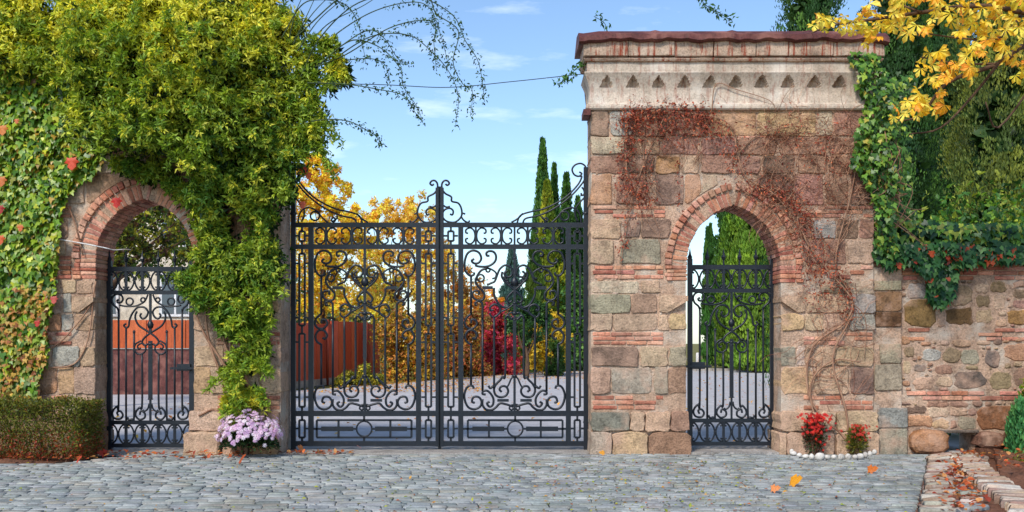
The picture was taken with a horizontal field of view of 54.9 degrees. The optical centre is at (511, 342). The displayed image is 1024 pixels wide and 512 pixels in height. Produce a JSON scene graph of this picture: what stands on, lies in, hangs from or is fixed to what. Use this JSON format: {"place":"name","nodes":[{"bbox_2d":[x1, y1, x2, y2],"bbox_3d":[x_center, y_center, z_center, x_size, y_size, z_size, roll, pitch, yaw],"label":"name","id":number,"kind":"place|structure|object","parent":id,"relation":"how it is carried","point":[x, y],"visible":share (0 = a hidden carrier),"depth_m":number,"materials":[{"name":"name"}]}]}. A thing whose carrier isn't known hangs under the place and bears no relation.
{"place":"outdoors","nodes":[
{"label":"outdoors","id":0,"kind":"place"},
{"bbox_2d":[113,320,188,394],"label":"painted wall","id":1,"kind":"structure","parent":0,"point":[140,333],"depth_m":31.12,"materials":[{"name":"orange paint"}]},
{"bbox_2d":[113,213,188,319],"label":"plaster house","id":2,"kind":"structure","parent":0,"point":[126,312],"depth_m":34.00,"materials":[{"name":"white paint"}]},
{"bbox_2d":[113,277,118,316],"bbox_3d":[-14.100,-1.650,33.957,1.100,1.500,0.085,0,0,0],"label":"window","id":3,"kind":"structure","parent":2,"relation":"in","point":[115,313],"depth_m":33.93,"materials":[{"name":"white paint"}]},
{"bbox_2d":[159,273,188,316],"bbox_3d":[-11.600,-1.650,33.957,1.100,1.500,0.085,0,0,0],"label":"window","id":4,"kind":"structure","parent":2,"relation":"in","point":[174,311],"depth_m":33.92,"materials":[{"name":"white paint"}]},
{"bbox_2d":[0,454,928,511],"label":"cobbled pavement","id":5,"kind":"structure","parent":0,"point":[123,485],"depth_m":11.00,"materials":[{"name":"grey stone"}]},
{"bbox_2d":[0,454,98,463],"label":"soil bed","id":6,"kind":"object","parent":5,"relation":"on","point":[7,460],"visible":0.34,"depth_m":13.21,"materials":[{"name":"brown soil"}]},
{"bbox_2d":[0,394,107,461],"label":"box hedge","id":7,"kind":"object","parent":6,"relation":"on","point":[85,417],"visible":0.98,"depth_m":13.20,"materials":[{"name":"green plant"}]},
{"bbox_2d":[97,449,107,457],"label":"fallen leaf","id":8,"kind":"object","parent":5,"relation":"on","point":[101,452],"visible":0.9,"depth_m":13.61,"materials":[{"name":"brown plant"}]},
{"bbox_2d":[0,0,356,454],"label":"climbing shrub","id":9,"kind":"object","parent":5,"relation":"on","point":[188,58],"visible":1,"depth_m":13.42,"materials":[{"name":"green plant"}]},
{"bbox_2d":[281,0,488,150],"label":"arching canes","id":10,"kind":"object","parent":9,"relation":"attached to","point":[395,60],"visible":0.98,"depth_m":13.32,"materials":[{"name":"green plant"}]},
{"bbox_2d":[214,409,283,452],"bbox_3d":[-3.620,1.191,13.569,0.953,0.592,0.611,0,0,0],"label":"chrysanthemum","id":11,"kind":"object","parent":5,"relation":"on","point":[257,433],"visible":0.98,"depth_m":13.42,"materials":[{"name":"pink plant"}]},
{"bbox_2d":[3,459,924,511],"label":"leaf litter","id":12,"kind":"object","parent":5,"relation":"on","point":[690,505],"visible":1,"depth_m":10.62,"materials":[{"name":"plant"}]},
{"bbox_2d":[691,446,778,454],"bbox_3d":[3.145,1.583,14.438,1.297,0.074,1.003,0,0,0],"label":"gate threshold","id":13,"kind":"object","parent":5,"relation":"on","point":[745,450],"visible":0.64,"depth_m":14.20,"materials":[{"name":"stone"}]},
{"bbox_2d":[771,484,780,492],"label":"fallen leaf","id":14,"kind":"object","parent":5,"relation":"on","point":[774,488],"visible":1,"depth_m":10.33,"materials":[{"name":"orange plant"}]},
{"bbox_2d":[789,474,801,486],"bbox_3d":[3.099,1.515,10.818,0.106,0.145,0.192,0,0,-13],"label":"fallen leaf","id":15,"kind":"object","parent":5,"relation":"on","point":[794,480],"visible":0.97,"depth_m":10.80,"materials":[{"name":"plant"}]},
{"bbox_2d":[796,412,835,454],"bbox_3d":[4.245,1.292,13.830,0.569,0.658,0.296,0,0,0],"label":"red flowering shrub","id":16,"kind":"object","parent":5,"relation":"on","point":[814,424],"visible":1,"depth_m":13.78,"materials":[{"name":"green plant"}]},
{"bbox_2d":[814,453,824,459],"bbox_3d":[4.138,1.535,13.250,0.136,0.120,0.116,0,0,28],"label":"white pebble","id":17,"kind":"object","parent":5,"relation":"on","point":[819,456],"visible":0.96,"depth_m":13.21,"materials":[{"name":"white stone"}]},
{"bbox_2d":[837,454,844,459],"bbox_3d":[4.421,1.535,13.250,0.102,0.091,0.066,0,0,0],"label":"white pebble","id":18,"kind":"object","parent":5,"relation":"on","point":[841,457],"visible":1,"depth_m":13.22,"materials":[{"name":"white stone"}]},
{"bbox_2d":[845,453,850,459],"bbox_3d":[4.517,1.535,13.248,0.084,0.098,0.071,0,0,26],"label":"white pebble","id":19,"kind":"object","parent":5,"relation":"on","point":[847,456],"visible":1,"depth_m":13.22,"materials":[{"name":"white stone"}]},
{"bbox_2d":[840,424,877,454],"bbox_3d":[4.838,1.372,13.829,0.514,0.498,0.282,0,0,0],"label":"red flowering shrub","id":20,"kind":"object","parent":5,"relation":"on","point":[859,432],"visible":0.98,"depth_m":13.80,"materials":[{"name":"green plant"}]},
{"bbox_2d":[857,453,863,458],"bbox_3d":[4.704,1.535,13.320,0.103,0.085,0.072,0,0,24],"label":"white pebble","id":21,"kind":"object","parent":5,"relation":"on","point":[860,455],"visible":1,"depth_m":13.29,"materials":[{"name":"white stone"}]},
{"bbox_2d":[867,465,877,473],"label":"fallen leaf","id":22,"kind":"object","parent":5,"relation":"on","point":[871,469],"visible":1,"depth_m":11.85,"materials":[{"name":"orange plant"}]},
{"bbox_2d":[44,0,978,343],"label":"sky","id":23,"kind":"structure","parent":0,"point":[489,161],"materials":[{"name":"blue"}]},
{"bbox_2d":[296,344,728,389],"bbox_3d":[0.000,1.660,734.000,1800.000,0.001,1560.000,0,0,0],"label":"ground","id":24,"kind":"structure","parent":0,"point":[695,348],"depth_m":63.50,"materials":[{"name":"green plant"}]},
{"bbox_2d":[0,13,290,455],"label":"stone gatehouse","id":25,"kind":"object","parent":24,"relation":"on","point":[100,219],"visible":0.36,"depth_m":13.99,"materials":[{"name":"stone"}]},
{"bbox_2d":[0,64,107,415],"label":"ivy","id":26,"kind":"object","parent":25,"relation":"attached to","point":[27,213],"visible":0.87,"depth_m":13.84,"materials":[{"name":"green plant"}]},
{"bbox_2d":[44,236,130,249],"bbox_3d":[-6.070,-1.421,13.954,1.250,0.221,0.258,0,0,-11],"label":"overhead wire","id":27,"kind":"object","parent":25,"relation":"attached to","point":[91,245],"visible":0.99,"depth_m":13.88,"materials":[{"name":"white paint"}]},
{"bbox_2d":[106,250,193,449],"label":"iron pedestrian gate","id":28,"kind":"structure","parent":25,"relation":"attached to","point":[158,423],"depth_m":14.41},
{"bbox_2d":[290,163,440,449],"bbox_3d":[-2.158,-0.497,14.504,2.228,4.308,0.106,0,0,-1],"label":"iron gate leaf","id":29,"kind":"object","parent":25,"relation":"attached to","point":[311,246],"visible":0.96,"depth_m":14.48,"materials":[{"name":"black metal"}]},
{"bbox_2d":[296,151,392,323],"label":"autumn tree","id":30,"kind":"object","parent":24,"relation":"on","point":[322,182],"visible":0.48,"depth_m":47.69,"materials":[{"name":"yellow plant"}]},
{"bbox_2d":[296,265,399,360],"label":"distant wood","id":31,"kind":"object","parent":24,"relation":"on","point":[335,317],"visible":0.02,"depth_m":90.32,"materials":[{"name":"yellow plant"}]},
{"bbox_2d":[327,189,466,351],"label":"autumn tree","id":32,"kind":"object","parent":24,"relation":"on","point":[387,209],"visible":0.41,"depth_m":53.60,"materials":[{"name":"yellow plant"}]},
{"bbox_2d":[368,300,456,381],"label":"shrub","id":33,"kind":"object","parent":24,"relation":"on","point":[402,351],"visible":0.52,"depth_m":42.52,"materials":[{"name":"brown plant"}]},
{"bbox_2d":[404,250,492,316],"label":"autumn tree","id":34,"kind":"object","parent":24,"relation":"on","point":[466,290],"visible":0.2,"depth_m":59.39,"materials":[{"name":"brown plant"}]},
{"bbox_2d":[444,309,492,376],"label":"shrub","id":35,"kind":"object","parent":24,"relation":"on","point":[476,360],"visible":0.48,"depth_m":47.58,"materials":[{"name":"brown plant"}]},
{"bbox_2d":[450,284,510,359],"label":"autumn tree","id":36,"kind":"object","parent":24,"relation":"on","point":[501,299],"visible":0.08,"depth_m":74.44,"materials":[{"name":"plant"}]},
{"bbox_2d":[495,249,524,358],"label":"spruce tree","id":37,"kind":"object","parent":24,"relation":"on","point":[505,290],"visible":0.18,"depth_m":89.54,"materials":[{"name":"green plant"}]},
{"bbox_2d":[524,136,548,296],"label":"cypress tree","id":38,"kind":"object","parent":24,"relation":"on","point":[542,173],"visible":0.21,"depth_m":65.77,"materials":[{"name":"green plant"}]},
{"bbox_2d":[550,161,560,221],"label":"cypress tree","id":39,"kind":"object","parent":24,"relation":"on","point":[554,184],"visible":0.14,"depth_m":67.82,"materials":[{"name":"green plant"}]},
{"bbox_2d":[700,222,713,362],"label":"cypress tree","id":40,"kind":"object","parent":24,"relation":"on","point":[705,316],"visible":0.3,"depth_m":75.77,"materials":[{"name":"green plant"}]},
{"bbox_2d":[704,211,729,367],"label":"cypress tree","id":41,"kind":"object","parent":24,"relation":"on","point":[715,241],"visible":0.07,"depth_m":63.66,"materials":[{"name":"green plant"}]},
{"bbox_2d":[574,30,889,454],"bbox_3d":[3.112,-1.391,14.314,4.346,6.182,1.052,0,0,0],"label":"stone gatehouse","id":42,"kind":"object","parent":24,"relation":"on","point":[637,328],"visible":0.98,"depth_m":13.98,"materials":[{"name":"stone"}]},
{"bbox_2d":[358,74,581,87],"bbox_3d":[-0.978,-3.769,14.123,4.024,0.220,0.158,0,0,-4],"label":"overhead wire","id":43,"kind":"object","parent":42,"relation":"attached to","point":[464,86],"visible":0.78,"depth_m":14.20,"materials":[{"name":"black metal"}]},
{"bbox_2d":[440,163,587,449],"bbox_3d":[0.046,-0.497,14.500,2.196,4.308,0.098,0,0,0],"label":"iron gate leaf","id":44,"kind":"object","parent":42,"relation":"attached to","point":[514,411],"visible":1,"depth_m":14.48,"materials":[{"name":"black metal"}]},
{"bbox_2d":[552,60,586,86],"bbox_3d":[0.829,-3.845,14.069,0.540,0.454,0.210,0,0,0],"label":"leafy sprig","id":45,"kind":"object","parent":42,"relation":"attached to","point":[565,77],"visible":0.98,"depth_m":14.05,"materials":[{"name":"green plant"}]},
{"bbox_2d":[593,11,610,30],"bbox_3d":[1.282,-4.562,14.036,0.269,0.408,0.201,0,0,0],"label":"leafy sprig","id":46,"kind":"object","parent":42,"relation":"on","point":[600,19],"visible":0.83,"depth_m":14.04,"materials":[{"name":"green plant"}]},
{"bbox_2d":[697,0,737,27],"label":"leafy sprig","id":47,"kind":"object","parent":42,"relation":"attached to","point":[715,11],"visible":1,"depth_m":14.05,"materials":[{"name":"green plant"}]},
{"bbox_2d":[686,248,773,448],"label":"iron pedestrian gate","id":48,"kind":"structure","parent":42,"relation":"attached to","point":[691,365],"depth_m":14.41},
{"bbox_2d":[601,75,905,453],"bbox_3d":[3.413,-1.096,13.905,4.314,5.392,0.174,0,0,0],"label":"dry creeper","id":49,"kind":"object","parent":42,"relation":"attached to","point":[635,118],"visible":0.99,"depth_m":13.92,"materials":[{"name":"brown bark"},{"name":"dry red leaf"}]},
{"bbox_2d":[847,51,927,260],"bbox_3d":[5.308,-2.728,14.330,1.734,3.230,1.258,0,0,0],"label":"ivy","id":50,"kind":"object","parent":42,"relation":"attached to","point":[892,212],"visible":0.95,"depth_m":13.85,"materials":[{"name":"green plant"}]},
{"bbox_2d":[873,261,1023,454],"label":"garden wall","id":51,"kind":"structure","parent":24,"relation":"on","point":[957,366],"depth_m":14.07,"materials":[{"name":"stone"}]},
{"bbox_2d":[871,217,1023,312],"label":"ivy","id":52,"kind":"object","parent":51,"relation":"attached to","point":[945,257],"visible":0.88,"depth_m":13.94,"materials":[{"name":"green plant"}]},
{"bbox_2d":[883,170,1023,435],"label":"undergrowth","id":53,"kind":"object","parent":24,"relation":"on","point":[999,217],"visible":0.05,"depth_m":16.80,"materials":[{"name":"green plant"}]},
{"bbox_2d":[113,371,958,447],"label":"road","id":54,"kind":"structure","parent":0,"point":[364,428],"depth_m":24.43,"materials":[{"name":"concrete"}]},
{"bbox_2d":[113,207,190,288],"bbox_3d":[-10.255,-2.269,24.984,6.336,7.875,3.709,0,0,0],"label":"garden tree","id":55,"kind":"object","parent":54,"relation":"on","point":[187,242],"visible":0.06,"depth_m":24.98,"materials":[{"name":"green plant"}]},
{"bbox_2d":[113,205,191,285],"bbox_3d":[-8.944,-1.746,20.959,5.572,6.818,2.948,0,0,-7],"label":"garden tree","id":56,"kind":"object","parent":54,"relation":"on","point":[140,242],"visible":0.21,"depth_m":20.42,"materials":[{"name":"green plant"}]},
{"bbox_2d":[296,319,379,388],"bbox_3d":[-7.285,0.365,38.074,0.433,2.530,15.188,0,0,9],"label":"board fence","id":57,"kind":"object","parent":54,"relation":"on","point":[338,355],"visible":0.4,"depth_m":39.38,"materials":[{"name":"red paint"}]},
{"bbox_2d":[334,361,386,385],"bbox_3d":[-5.847,1.232,37.579,2.112,1.139,0.952,0,0,0],"label":"shrub","id":58,"kind":"object","parent":54,"relation":"on","point":[349,374],"visible":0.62,"depth_m":37.45,"materials":[{"name":"yellow plant"}]},
{"bbox_2d":[480,299,522,374],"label":"shrub","id":59,"kind":"object","parent":54,"relation":"on","point":[499,341],"visible":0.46,"depth_m":49.60,"materials":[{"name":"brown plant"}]},
{"bbox_2d":[503,295,553,376],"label":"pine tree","id":60,"kind":"object","parent":54,"relation":"on","point":[529,321],"visible":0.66,"depth_m":45.88,"materials":[{"name":"green plant"}]},
{"bbox_2d":[516,232,550,372],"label":"cypress tree","id":61,"kind":"object","parent":54,"relation":"on","point":[530,285],"visible":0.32,"depth_m":53.65,"materials":[{"name":"green plant"}]},
{"bbox_2d":[115,369,956,440],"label":"leaf litter","id":62,"kind":"object","parent":54,"relation":"on","point":[399,390],"visible":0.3,"depth_m":35.60,"materials":[{"name":"brown plant"}]},
{"bbox_2d":[517,178,571,370],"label":"cypress tree","id":63,"kind":"object","parent":54,"relation":"on","point":[547,196],"visible":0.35,"depth_m":57.56,"materials":[{"name":"green plant"}]},
{"bbox_2d":[527,309,572,373],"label":"shrub","id":64,"kind":"object","parent":54,"relation":"on","point":[540,354],"visible":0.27,"depth_m":49.74,"materials":[{"name":"yellow plant"}]},
{"bbox_2d":[543,337,565,375],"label":"shrub","id":65,"kind":"object","parent":54,"relation":"on","point":[552,364],"visible":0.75,"depth_m":48.24,"materials":[{"name":"green plant"}]},
{"bbox_2d":[555,270,582,370],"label":"shrub","id":66,"kind":"object","parent":54,"relation":"on","point":[573,328],"visible":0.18,"depth_m":56.34,"materials":[{"name":"green plant"}]},
{"bbox_2d":[557,170,582,361],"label":"cypress tree","id":67,"kind":"object","parent":54,"relation":"on","point":[566,188],"visible":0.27,"depth_m":59.73,"materials":[{"name":"green plant"}]},
{"bbox_2d":[573,194,582,275],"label":"cypress tree","id":68,"kind":"object","parent":54,"relation":"on","point":[579,207],"visible":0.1,"depth_m":61.77,"materials":[{"name":"green plant"}]},
{"bbox_2d":[686,368,765,370],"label":"road kerb","id":69,"kind":"structure","parent":54,"relation":"on","point":[718,369],"depth_m":57.40,"materials":[{"name":"concrete"}]},
{"bbox_2d":[712,213,746,368],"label":"cypress tree","id":70,"kind":"object","parent":54,"relation":"on","point":[728,231],"visible":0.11,"depth_m":57.64,"materials":[{"name":"green plant"}]},
{"bbox_2d":[724,216,769,372],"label":"cypress tree","id":71,"kind":"object","parent":54,"relation":"on","point":[742,242],"visible":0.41,"depth_m":53.16,"materials":[{"name":"green plant"}]},
{"bbox_2d":[754,0,848,386],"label":"cypress tree","id":72,"kind":"object","parent":54,"relation":"on","point":[800,15],"visible":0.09,"depth_m":26.80,"materials":[{"name":"green plant"}]},
{"bbox_2d":[855,0,954,228],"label":"cypress tree","id":73,"kind":"object","parent":54,"relation":"on","point":[901,56],"visible":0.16,"depth_m":24.47,"materials":[{"name":"green plant"}]},
{"bbox_2d":[917,0,977,222],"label":"cypress tree","id":74,"kind":"object","parent":54,"relation":"on","point":[939,41],"visible":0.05,"depth_m":29.35,"materials":[{"name":"green plant"}]},
{"bbox_2d":[936,0,1023,223],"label":"cypress tree","id":75,"kind":"object","parent":54,"relation":"on","point":[1002,161],"visible":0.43,"depth_m":20.62,"materials":[{"name":"green plant"}]},
{"bbox_2d":[988,458,996,471],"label":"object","id":76,"kind":"structure","parent":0,"point":[991,462],"depth_m":13.22,"materials":[{"name":"red soil"}]},
{"bbox_2d":[97,448,183,455],"bbox_3d":[-5.218,1.588,14.453,1.352,0.064,0.975,0,0,0],"label":"gate threshold","id":77,"kind":"object","parent":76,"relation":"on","point":[157,450],"visible":0.48,"depth_m":14.28,"materials":[{"name":"stone"}]},
{"bbox_2d":[283,446,588,454],"bbox_3d":[-1.082,1.593,14.478,4.362,0.054,0.924,0,0,0],"label":"gate threshold","id":78,"kind":"object","parent":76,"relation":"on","point":[444,450],"visible":0.75,"depth_m":14.39,"materials":[{"name":"stone"}]},
{"bbox_2d":[915,446,1023,511],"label":"stone gutter","id":79,"kind":"object","parent":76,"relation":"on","point":[1003,495],"visible":0.78,"depth_m":10.43,"materials":[{"name":"beige stone"}]},
{"bbox_2d":[0,443,1023,510],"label":"leaf litter","id":80,"kind":"object","parent":79,"relation":"on","point":[956,496],"visible":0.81,"depth_m":11.90,"materials":[{"name":"brown plant"}]},
{"bbox_2d":[975,446,1023,489],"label":"soil bed","id":81,"kind":"object","parent":76,"relation":"on","point":[1015,474],"visible":0.6,"depth_m":12.24,"materials":[{"name":"brown soil"}]},
{"bbox_2d":[807,0,1023,134],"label":"chestnut tree","id":82,"kind":"object","parent":81,"relation":"on","point":[920,104],"visible":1,"depth_m":11.76,"materials":[{"name":"yellow plant"}]},
{"bbox_2d":[1003,394,1023,453],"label":"dwarf conifer","id":83,"kind":"object","parent":81,"relation":"on","point":[1014,432],"visible":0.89,"depth_m":13.45,"materials":[{"name":"green plant"}]},
{"bbox_2d":[1007,455,1023,461],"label":"shrub","id":84,"kind":"object","parent":81,"relation":"on","point":[1017,457],"visible":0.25,"depth_m":12.39,"materials":[{"name":"green plant"}]},
{"bbox_2d":[1017,378,1023,395],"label":"shrub","id":85,"kind":"object","parent":81,"relation":"on","point":[1021,386],"visible":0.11,"depth_m":13.84,"materials":[{"name":"green plant"}]}
]}

